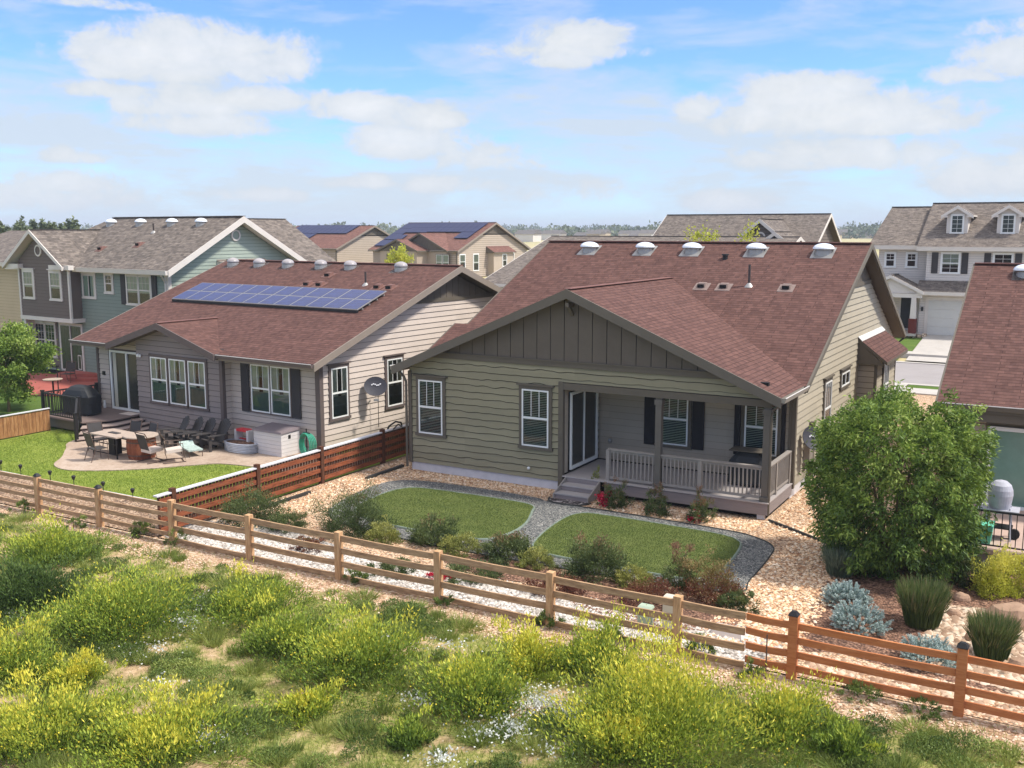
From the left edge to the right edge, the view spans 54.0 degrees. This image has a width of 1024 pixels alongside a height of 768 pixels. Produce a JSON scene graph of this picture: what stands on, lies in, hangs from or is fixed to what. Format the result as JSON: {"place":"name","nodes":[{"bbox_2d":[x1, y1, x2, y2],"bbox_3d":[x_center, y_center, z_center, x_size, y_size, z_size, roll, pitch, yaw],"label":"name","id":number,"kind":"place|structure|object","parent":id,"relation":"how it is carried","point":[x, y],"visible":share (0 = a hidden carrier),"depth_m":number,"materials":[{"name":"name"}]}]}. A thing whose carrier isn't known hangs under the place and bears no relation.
{"place":"outdoors","nodes":[
{"label":"outdoors","id":0,"kind":"place"},
{"bbox_2d":[0,371,62,438],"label":"lawn","id":1,"kind":"structure","parent":0,"point":[16,407],"depth_m":42.99,"materials":[{"name":"green plant"}]},
{"bbox_2d":[0,317,64,411],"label":"tree","id":2,"kind":"object","parent":1,"relation":"on","point":[23,361],"visible":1,"depth_m":41.34,"materials":[{"name":"green plant"}]},
{"bbox_2d":[0,428,405,509],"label":"lawn","id":3,"kind":"structure","parent":0,"point":[129,486],"depth_m":31.33,"materials":[{"name":"green plant"}]},
{"bbox_2d":[69,258,501,450],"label":"house","id":4,"kind":"structure","parent":3,"relation":"on","point":[163,360],"depth_m":36.76,"materials":[{"name":"red"}]},
{"bbox_2d":[108,348,139,412],"bbox_3d":[-15.057,-0.142,39.287,2.240,2.410,0.100,6,11,34],"label":"sliding door","id":5,"kind":"structure","parent":4,"relation":"in","point":[122,363],"depth_m":39.38,"materials":[{"name":"white glass"}]},
{"bbox_2d":[148,353,169,405],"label":"window","id":6,"kind":"structure","parent":4,"relation":"in","point":[158,364],"depth_m":37.54,"materials":[{"name":"white glass"}]},
{"bbox_2d":[167,355,188,408],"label":"window","id":7,"kind":"structure","parent":4,"relation":"in","point":[177,370],"depth_m":36.93,"materials":[{"name":"white plastic"}]},
{"bbox_2d":[186,357,209,411],"bbox_3d":[-11.381,0.012,36.350,1.190,1.880,0.085,6,11,34],"label":"window","id":8,"kind":"structure","parent":4,"relation":"in","point":[197,370],"depth_m":36.32,"materials":[{"name":"white plastic"}]},
{"bbox_2d":[249,364,271,414],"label":"window","id":9,"kind":"structure","parent":4,"relation":"in","point":[260,386],"depth_m":35.05,"materials":[{"name":"white glass"}]},
{"bbox_2d":[172,283,386,312],"bbox_3d":[-9.378,-3.443,39.485,10.400,0.709,1.615,6,11,34],"label":"solar array","id":10,"kind":"object","parent":4,"relation":"on","point":[332,299],"visible":1,"depth_m":39.03,"materials":[{"name":"glass"}]},
{"bbox_2d":[269,366,292,417],"bbox_3d":[-7.936,0.237,34.498,1.090,1.770,0.085,6,11,34],"label":"window","id":11,"kind":"structure","parent":4,"relation":"in","point":[280,377],"depth_m":34.49,"materials":[{"name":"white plastic"}]},
{"bbox_2d":[326,361,351,421],"bbox_3d":[-5.872,0.253,34.230,0.110,1.970,1.120,6,11,34],"label":"window","id":12,"kind":"structure","parent":4,"relation":"in","point":[338,373],"depth_m":34.22,"materials":[{"name":"white plastic"}]},
{"bbox_2d":[383,352,405,409],"bbox_3d":[-4.265,-0.110,36.588,0.110,1.970,1.170,6,11,34],"label":"window","id":13,"kind":"structure","parent":4,"relation":"in","point":[394,393],"depth_m":36.55,"materials":[{"name":"white glass"}]},
{"bbox_2d":[54,428,352,475],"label":"patio floor","id":14,"kind":"structure","parent":0,"point":[72,458],"depth_m":32.97,"materials":[{"name":"concrete"}]},
{"bbox_2d":[40,382,149,441],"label":"deck","id":15,"kind":"structure","parent":14,"relation":"on","point":[108,417],"depth_m":37.79,"materials":[{"name":"black wood"}]},
{"bbox_2d":[62,384,101,415],"bbox_3d":[-16.582,0.590,38.696,1.585,1.117,0.774,4,10,26],"label":"grill","id":16,"kind":"object","parent":15,"relation":"on","point":[90,398],"visible":0.85,"depth_m":38.34,"materials":[{"name":"black metal"}]},
{"bbox_2d":[252,422,300,456],"bbox_3d":[-7.944,1.877,33.939,1.400,0.910,0.920,6,11,34],"label":"storage box","id":17,"kind":"object","parent":14,"relation":"on","point":[276,439],"visible":0.94,"depth_m":33.62,"materials":[{"name":"white plastic"}]},
{"bbox_2d":[0,238,945,536],"bbox_3d":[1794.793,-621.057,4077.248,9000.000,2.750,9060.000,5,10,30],"label":"ground","id":18,"kind":"structure","parent":0,"point":[532,244],"depth_m":57.37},
{"bbox_2d":[0,231,25,332],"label":"house","id":19,"kind":"structure","parent":18,"relation":"on","point":[10,309],"depth_m":63.14,"materials":[{"name":"beige"}]},
{"bbox_2d":[0,408,50,438],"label":"board fence","id":20,"kind":"object","parent":18,"relation":"on","point":[21,424],"visible":0.95,"depth_m":36.90,"materials":[{"name":"brown wood"}]},
{"bbox_2d":[0,471,168,535],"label":"rail fence","id":21,"kind":"object","parent":18,"relation":"on","point":[99,509],"visible":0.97,"depth_m":25.73,"materials":[{"name":"brown wood"}]},
{"bbox_2d":[0,475,213,536],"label":"gravel strip","id":22,"kind":"object","parent":18,"relation":"on","point":[87,503],"visible":0.5,"depth_m":27.69,"materials":[{"name":"beige stone"}]},
{"bbox_2d":[2,216,336,372],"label":"house","id":23,"kind":"structure","parent":18,"relation":"on","point":[73,283],"depth_m":50.43,"materials":[{"name":"grey"}]},
{"bbox_2d":[58,322,85,370],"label":"sliding door","id":24,"kind":"structure","parent":23,"relation":"in","point":[67,331],"depth_m":51.55,"materials":[{"name":"white glass"}]},
{"bbox_2d":[153,423,408,530],"bbox_3d":[-4.215,2.063,32.501,0.160,1.220,18.185,5,10,30],"label":"wooden fence","id":25,"kind":"object","parent":18,"relation":"on","point":[377,443],"visible":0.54,"depth_m":28.91,"materials":[{"name":"brown wood"}]},
{"bbox_2d":[296,225,389,262],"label":"house","id":26,"kind":"structure","parent":18,"relation":"on","point":[356,243],"depth_m":140.07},
{"bbox_2d":[4,219,881,238],"bbox_3d":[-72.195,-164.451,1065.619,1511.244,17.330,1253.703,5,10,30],"label":"woods","id":27,"kind":"object","parent":18,"relation":"on","point":[862,229],"visible":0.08,"depth_m":682.64,"materials":[{"name":"green plant"}]},
{"bbox_2d":[368,222,530,275],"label":"house","id":28,"kind":"structure","parent":18,"relation":"on","point":[489,248],"depth_m":125.59,"materials":[{"name":"beige"}]},
{"bbox_2d":[374,222,487,245],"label":"solar array","id":29,"kind":"object","parent":28,"relation":"on","point":[466,230],"visible":0.98,"depth_m":130.12,"materials":[{"name":"blue glass"}]},
{"bbox_2d":[384,229,873,241],"bbox_3d":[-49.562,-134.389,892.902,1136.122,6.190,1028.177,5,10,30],"label":"suburb","id":30,"kind":"object","parent":18,"relation":"on","point":[534,235],"visible":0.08,"depth_m":548.28,"materials":[{"name":"beige"}]},
{"bbox_2d":[485,235,804,287],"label":"house","id":31,"kind":"structure","parent":18,"relation":"on","point":[503,276],"depth_m":76.48,"materials":[{"name":"grey"}]},
{"bbox_2d":[652,213,841,241],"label":"house","id":32,"kind":"structure","parent":18,"relation":"on","point":[814,227],"depth_m":80.34,"materials":[{"name":"grey"}]},
{"bbox_2d":[871,202,1023,335],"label":"house","id":33,"kind":"structure","parent":18,"relation":"on","point":[929,256],"depth_m":63.24,"materials":[{"name":"grey"}]},
{"bbox_2d":[923,297,963,335],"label":"garage door","id":34,"kind":"structure","parent":33,"relation":"in","point":[941,315],"depth_m":62.87,"materials":[{"name":"white metal"}]},
{"bbox_2d":[0,504,1023,767],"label":"meadow","id":35,"kind":"structure","parent":0,"point":[212,656],"depth_m":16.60,"materials":[{"name":"plant"}]},
{"bbox_2d":[0,600,70,690],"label":"wild bush","id":36,"kind":"object","parent":35,"relation":"on","point":[10,656],"visible":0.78,"depth_m":16.93,"materials":[{"name":"green plant"}]},
{"bbox_2d":[0,545,99,624],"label":"wild bush","id":37,"kind":"object","parent":35,"relation":"on","point":[22,583],"visible":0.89,"depth_m":20.03,"materials":[{"name":"green plant"}]},
{"bbox_2d":[0,503,137,572],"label":"wild bush","id":38,"kind":"object","parent":35,"relation":"on","point":[55,545],"visible":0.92,"depth_m":22.79,"materials":[{"name":"green plant"}]},
{"bbox_2d":[0,659,152,767],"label":"wild bush","id":39,"kind":"object","parent":35,"relation":"on","point":[39,719],"visible":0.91,"depth_m":14.93,"materials":[{"name":"green plant"}]},
{"bbox_2d":[25,642,128,699],"bbox_3d":[-7.316,4.706,16.756,1.584,0.729,1.386,5,10,30],"label":"wild bush","id":40,"kind":"object","parent":35,"relation":"on","point":[93,667],"visible":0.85,"depth_m":16.68,"materials":[{"name":"yellow plant"}]},
{"bbox_2d":[0,553,236,655],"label":"wild bush","id":41,"kind":"object","parent":35,"relation":"on","point":[114,609],"visible":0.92,"depth_m":18.87,"materials":[{"name":"green plant"}]},
{"bbox_2d":[47,673,284,767],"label":"wild bush","id":42,"kind":"object","parent":35,"relation":"on","point":[178,724],"visible":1,"depth_m":14.54,"materials":[{"name":"green plant"}]},
{"bbox_2d":[180,557,321,634],"bbox_3d":[-5.240,4.031,19.854,2.500,1.109,3.228,5,10,30],"label":"wild bush","id":43,"kind":"object","parent":35,"relation":"on","point":[241,598],"visible":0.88,"depth_m":19.71,"materials":[{"name":"green plant"}]},
{"bbox_2d":[225,587,343,672],"bbox_3d":[-4.043,4.351,18.168,2.139,1.069,2.530,5,10,30],"label":"wild bush","id":44,"kind":"object","parent":35,"relation":"on","point":[273,628],"visible":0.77,"depth_m":17.91,"materials":[{"name":"green plant"}]},
{"bbox_2d":[253,676,347,730],"bbox_3d":[-3.315,4.939,15.664,1.514,0.629,1.101,-1,9,-9],"label":"wild bush","id":45,"kind":"object","parent":35,"relation":"on","point":[314,702],"visible":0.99,"depth_m":15.64,"materials":[{"name":"green plant"}]},
{"bbox_2d":[3,590,647,767],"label":"wildflowers","id":46,"kind":"object","parent":35,"relation":"on","point":[511,723],"visible":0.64,"depth_m":15.63,"materials":[{"name":"white plant"}]},
{"bbox_2d":[266,590,437,719],"bbox_3d":[-2.579,4.323,17.225,3.242,1.329,3.298,5,10,30],"label":"wild bush","id":47,"kind":"object","parent":35,"relation":"on","point":[354,646],"visible":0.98,"depth_m":16.86,"materials":[{"name":"green plant"}]},
{"bbox_2d":[377,702,441,759],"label":"wild bush","id":48,"kind":"object","parent":35,"relation":"on","point":[415,734],"visible":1,"depth_m":14.75,"materials":[{"name":"green plant"}]},
{"bbox_2d":[167,499,745,666],"bbox_3d":[-2.125,3.916,20.806,14.150,1.221,0.140,5,10,30],"label":"rail fence","id":49,"kind":"object","parent":35,"relation":"on","point":[677,602],"visible":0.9,"depth_m":20.20,"materials":[{"name":"brown wood"}]},
{"bbox_2d":[390,633,552,733],"bbox_3d":[-0.759,4.620,15.712,2.376,1.251,2.515,-2,9,-14],"label":"wild bush","id":50,"kind":"object","parent":35,"relation":"on","point":[463,686],"visible":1,"depth_m":15.63,"materials":[{"name":"green plant"}]},
{"bbox_2d":[0,512,1023,767],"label":"weeds","id":51,"kind":"object","parent":35,"relation":"on","point":[168,660],"visible":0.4,"depth_m":15.62,"materials":[{"name":"green plant"}]},
{"bbox_2d":[0,508,1023,762],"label":"loose stones","id":52,"kind":"object","parent":35,"relation":"on","point":[722,676],"visible":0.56,"depth_m":19.59,"materials":[{"name":"beige gravel"}]},
{"bbox_2d":[474,608,574,687],"bbox_3d":[0.225,4.463,17.217,1.730,1.117,1.588,0,9,1],"label":"wild bush","id":53,"kind":"object","parent":35,"relation":"on","point":[529,649],"visible":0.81,"depth_m":17.07,"materials":[{"name":"green plant"}]},
{"bbox_2d":[543,597,647,680],"bbox_3d":[1.574,4.398,17.212,1.954,1.192,2.064,-6,11,-34],"label":"wild bush","id":54,"kind":"object","parent":35,"relation":"on","point":[583,645],"visible":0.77,"depth_m":17.25,"materials":[{"name":"green plant"}]},
{"bbox_2d":[555,708,650,767],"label":"wild bush","id":55,"kind":"object","parent":35,"relation":"on","point":[604,747],"visible":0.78,"depth_m":14.30,"materials":[{"name":"green plant"}]},
{"bbox_2d":[515,599,798,767],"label":"wild bush","id":56,"kind":"object","parent":35,"relation":"on","point":[664,708],"visible":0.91,"depth_m":14.62,"materials":[{"name":"green plant"}]},
{"bbox_2d":[699,658,872,766],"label":"wild bush","id":57,"kind":"object","parent":35,"relation":"on","point":[791,715],"visible":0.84,"depth_m":14.97,"materials":[{"name":"green plant"}]},
{"bbox_2d":[803,709,893,766],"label":"wild bush","id":58,"kind":"object","parent":35,"relation":"on","point":[840,736],"visible":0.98,"depth_m":14.47,"materials":[{"name":"green plant"}]},
{"bbox_2d":[745,610,1023,721],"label":"rail fence","id":59,"kind":"object","parent":35,"relation":"on","point":[960,672],"visible":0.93,"depth_m":16.09,"materials":[{"name":"orange wood"}]},
{"bbox_2d":[0,0,1023,228],"label":"sky","id":60,"kind":"structure","parent":0,"point":[578,113],"materials":[{"name":"blue"}]},
{"bbox_2d":[158,394,987,719],"bbox_3d":[13.370,2.732,31.509,31.450,0.001,34.000,5,10,30],"label":"gravel bed","id":61,"kind":"object","parent":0,"point":[776,540],"visible":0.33,"depth_m":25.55,"materials":[{"name":"beige gravel"}]},
{"bbox_2d":[215,481,288,528],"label":"shrub","id":62,"kind":"object","parent":61,"relation":"on","point":[260,501],"visible":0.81,"depth_m":25.88,"materials":[{"name":"green plant"}]},
{"bbox_2d":[306,476,402,541],"bbox_3d":[-3.954,3.050,25.088,2.379,1.419,2.341,5,10,30],"label":"juniper","id":63,"kind":"object","parent":61,"relation":"on","point":[360,512],"visible":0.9,"depth_m":24.92,"materials":[{"name":"green plant"}]},
{"bbox_2d":[362,514,403,544],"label":"shrub","id":64,"kind":"object","parent":61,"relation":"on","point":[380,530],"visible":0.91,"depth_m":24.17,"materials":[{"name":"green plant"}]},
{"bbox_2d":[434,531,485,557],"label":"shrub","id":65,"kind":"object","parent":61,"relation":"on","point":[454,543],"visible":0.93,"depth_m":23.51,"materials":[{"name":"green plant"}]},
{"bbox_2d":[164,519,782,665],"bbox_3d":[-1.613,4.196,21.956,15.925,0.001,2.295,5,10,30],"label":"white gravel bed","id":66,"kind":"object","parent":61,"relation":"on","point":[756,654],"visible":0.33,"depth_m":21.55,"materials":[{"name":"white gravel"}]},
{"bbox_2d":[444,554,561,581],"bbox_3d":[-0.241,4.115,22.458,2.901,0.001,1.206,5,10,30],"label":"mulch patch","id":67,"kind":"object","parent":61,"relation":"on","point":[510,576],"visible":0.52,"depth_m":22.37,"materials":[{"name":"beige gravel"}]},
{"bbox_2d":[512,544,559,571],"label":"shrub","id":68,"kind":"object","parent":67,"relation":"on","point":[543,556],"visible":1,"depth_m":22.48,"materials":[{"name":"green plant"}]},
{"bbox_2d":[330,480,772,590],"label":"gravel path","id":69,"kind":"structure","parent":61,"relation":"on","point":[751,557],"depth_m":25.97,"materials":[{"name":"grey gravel"}]},
{"bbox_2d":[405,512,461,548],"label":"shrub","id":70,"kind":"object","parent":69,"relation":"on","point":[420,535],"visible":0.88,"depth_m":24.14,"materials":[{"name":"green plant"}]},
{"bbox_2d":[355,487,534,539],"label":"artificial lawn","id":71,"kind":"structure","parent":69,"relation":"on","point":[424,496],"depth_m":26.97,"materials":[{"name":"plant"}]},
{"bbox_2d":[475,529,534,565],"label":"shrub","id":72,"kind":"object","parent":69,"relation":"on","point":[504,542],"visible":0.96,"depth_m":23.01,"materials":[{"name":"green plant"}]},
{"bbox_2d":[531,512,741,579],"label":"artificial lawn","id":73,"kind":"structure","parent":69,"relation":"on","point":[655,566],"depth_m":24.37,"materials":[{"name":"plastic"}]},
{"bbox_2d":[560,530,633,584],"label":"shrub","id":74,"kind":"object","parent":61,"relation":"on","point":[588,558],"visible":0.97,"depth_m":21.65,"materials":[{"name":"green plant"}]},
{"bbox_2d":[594,476,635,510],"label":"rose bush","id":75,"kind":"object","parent":61,"relation":"on","point":[603,499],"visible":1,"depth_m":27.26,"materials":[{"name":"green plant"}]},
{"bbox_2d":[390,240,907,519],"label":"house","id":76,"kind":"structure","parent":61,"relation":"on","point":[678,369],"depth_m":29.77,"materials":[{"name":"green"}]},
{"bbox_2d":[413,374,447,438],"bbox_3d":[-2.517,0.685,31.035,1.220,1.930,0.110,5,10,30],"label":"window","id":77,"kind":"structure","parent":76,"relation":"in","point":[430,389],"depth_m":31.03,"materials":[{"name":"white plastic"}]},
{"bbox_2d":[516,383,554,451],"bbox_3d":[0.673,0.965,29.222,1.220,1.930,0.110,5,10,30],"label":"window","id":78,"kind":"structure","parent":76,"relation":"in","point":[535,400],"depth_m":29.22,"materials":[{"name":"white glass"}]},
{"bbox_2d":[568,391,598,471],"bbox_3d":[2.147,1.274,29.935,0.100,2.360,1.900,5,10,30],"label":"sliding door","id":79,"kind":"structure","parent":76,"relation":"in","point":[582,405],"depth_m":29.82,"materials":[{"name":"white glass"}]},
{"bbox_2d":[654,399,691,449],"bbox_3d":[4.765,0.995,29.647,1.240,1.820,0.110,5,10,30],"label":"window","id":80,"kind":"structure","parent":76,"relation":"in","point":[677,418],"depth_m":29.62,"materials":[{"name":"white glass"}]},
{"bbox_2d":[727,446,761,486],"bbox_3d":[6.601,2.306,27.909,1.176,0.992,0.640,5,10,30],"label":"grill","id":81,"kind":"object","parent":76,"relation":"on","point":[748,455],"visible":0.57,"depth_m":27.70,"materials":[{"name":"black metal"}]},
{"bbox_2d":[740,405,781,459],"bbox_3d":[7.028,1.193,28.361,1.280,1.820,0.110,5,10,30],"label":"window","id":82,"kind":"structure","parent":76,"relation":"in","point":[752,417],"depth_m":28.43,"materials":[{"name":"white glass"}]},
{"bbox_2d":[561,575,740,630],"bbox_3d":[2.645,4.441,20.339,3.989,0.001,1.915,5,10,30],"label":"mulch patch","id":83,"kind":"object","parent":61,"relation":"on","point":[686,612],"visible":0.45,"depth_m":20.28,"materials":[{"name":"beige gravel"}]},
{"bbox_2d":[608,575,680,608],"bbox_3d":[2.665,4.233,20.479,1.516,0.479,1.621,-1,9,-6],"label":"barberry","id":84,"kind":"object","parent":83,"relation":"on","point":[651,587],"visible":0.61,"depth_m":20.40,"materials":[{"name":"red plant"}]},
{"bbox_2d":[651,539,702,590],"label":"shrub","id":85,"kind":"object","parent":61,"relation":"on","point":[672,572],"visible":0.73,"depth_m":21.13,"materials":[{"name":"green plant"}]},
{"bbox_2d":[675,545,751,606],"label":"shrub","id":86,"kind":"object","parent":61,"relation":"on","point":[723,585],"visible":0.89,"depth_m":20.62,"materials":[{"name":"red plant"}]},
{"bbox_2d":[802,564,1023,694],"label":"mulch bed","id":87,"kind":"object","parent":61,"relation":"on","point":[882,593],"visible":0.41,"depth_m":19.76,"materials":[{"name":"beige gravel"}]},
{"bbox_2d":[819,543,858,578],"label":"grass clump","id":88,"kind":"object","parent":87,"relation":"on","point":[834,563],"visible":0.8,"depth_m":21.80,"materials":[{"name":"green plant"}]},
{"bbox_2d":[820,579,873,606],"bbox_3d":[6.731,4.216,20.251,1.082,0.596,1.000,5,10,30],"label":"blue spruce","id":89,"kind":"object","parent":87,"relation":"on","point":[850,592],"visible":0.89,"depth_m":20.16,"materials":[{"name":"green plant"}]},
{"bbox_2d":[829,598,893,635],"bbox_3d":[6.584,4.394,18.999,1.172,0.627,1.118,5,10,30],"label":"blue spruce","id":90,"kind":"object","parent":87,"relation":"on","point":[855,610],"visible":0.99,"depth_m":18.89,"materials":[{"name":"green plant"}]},
{"bbox_2d":[765,652,1023,727],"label":"gravel bed","id":91,"kind":"object","parent":87,"relation":"on","point":[782,659],"visible":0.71,"depth_m":16.79,"materials":[{"name":"beige gravel"}]},
{"bbox_2d":[799,379,1000,586],"bbox_3d":[8.467,2.144,22.281,4.298,4.548,4.063,5,10,30],"label":"tree","id":92,"kind":"object","parent":87,"relation":"on","point":[906,535],"visible":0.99,"depth_m":21.25,"materials":[{"name":"green plant"}]},
{"bbox_2d":[799,604,1023,723],"bbox_3d":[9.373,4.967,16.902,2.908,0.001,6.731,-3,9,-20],"label":"cobble bed","id":93,"kind":"object","parent":87,"relation":"on","point":[1006,689],"visible":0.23,"depth_m":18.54,"materials":[{"name":"beige gravel"}]},
{"bbox_2d":[963,604,1023,661],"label":"grass clump","id":94,"kind":"object","parent":93,"relation":"on","point":[996,639],"visible":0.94,"depth_m":17.52,"materials":[{"name":"green plant"}]},
{"bbox_2d":[895,569,954,630],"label":"grass clump","id":95,"kind":"object","parent":87,"relation":"on","point":[923,605],"visible":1,"depth_m":18.93,"materials":[{"name":"green plant"}]},
{"bbox_2d":[899,632,956,667],"bbox_3d":[7.269,4.655,17.480,1.132,0.574,1.094,5,10,30],"label":"blue spruce","id":96,"kind":"object","parent":87,"relation":"on","point":[939,644],"visible":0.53,"depth_m":17.45,"materials":[{"name":"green plant"}]},
{"bbox_2d":[966,537,1023,600],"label":"gold shrub","id":97,"kind":"object","parent":87,"relation":"on","point":[993,569],"visible":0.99,"depth_m":20.69,"materials":[{"name":"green plant"}]},
{"bbox_2d":[956,504,1023,570],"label":"patio","id":98,"kind":"structure","parent":61,"relation":"on","point":[1020,528],"depth_m":23.10,"materials":[{"name":"beige concrete"}]},
{"bbox_2d":[978,480,1019,541],"bbox_3d":[11.188,2.864,23.111,0.960,1.362,0.540,5,10,30],"label":"grill","id":99,"kind":"object","parent":98,"relation":"on","point":[1003,493],"visible":0.85,"depth_m":22.89,"materials":[{"name":"silver metal"}]},
{"bbox_2d":[895,362,944,384],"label":"road","id":100,"kind":"structure","parent":0,"point":[919,373],"depth_m":52.67,"materials":[{"name":"concrete"}]},
{"bbox_2d":[906,334,952,362],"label":"driveway","id":101,"kind":"structure","parent":0,"point":[929,343],"depth_m":59.93,"materials":[{"name":"concrete"}]},
{"bbox_2d":[935,262,1023,510],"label":"house","id":102,"kind":"structure","parent":0,"point":[984,364],"depth_m":26.66,"materials":[{"name":"red"}]},
{"bbox_2d":[981,422,1023,510],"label":"wall","id":103,"kind":"structure","parent":102,"relation":"in","point":[1010,465],"depth_m":25.41,"materials":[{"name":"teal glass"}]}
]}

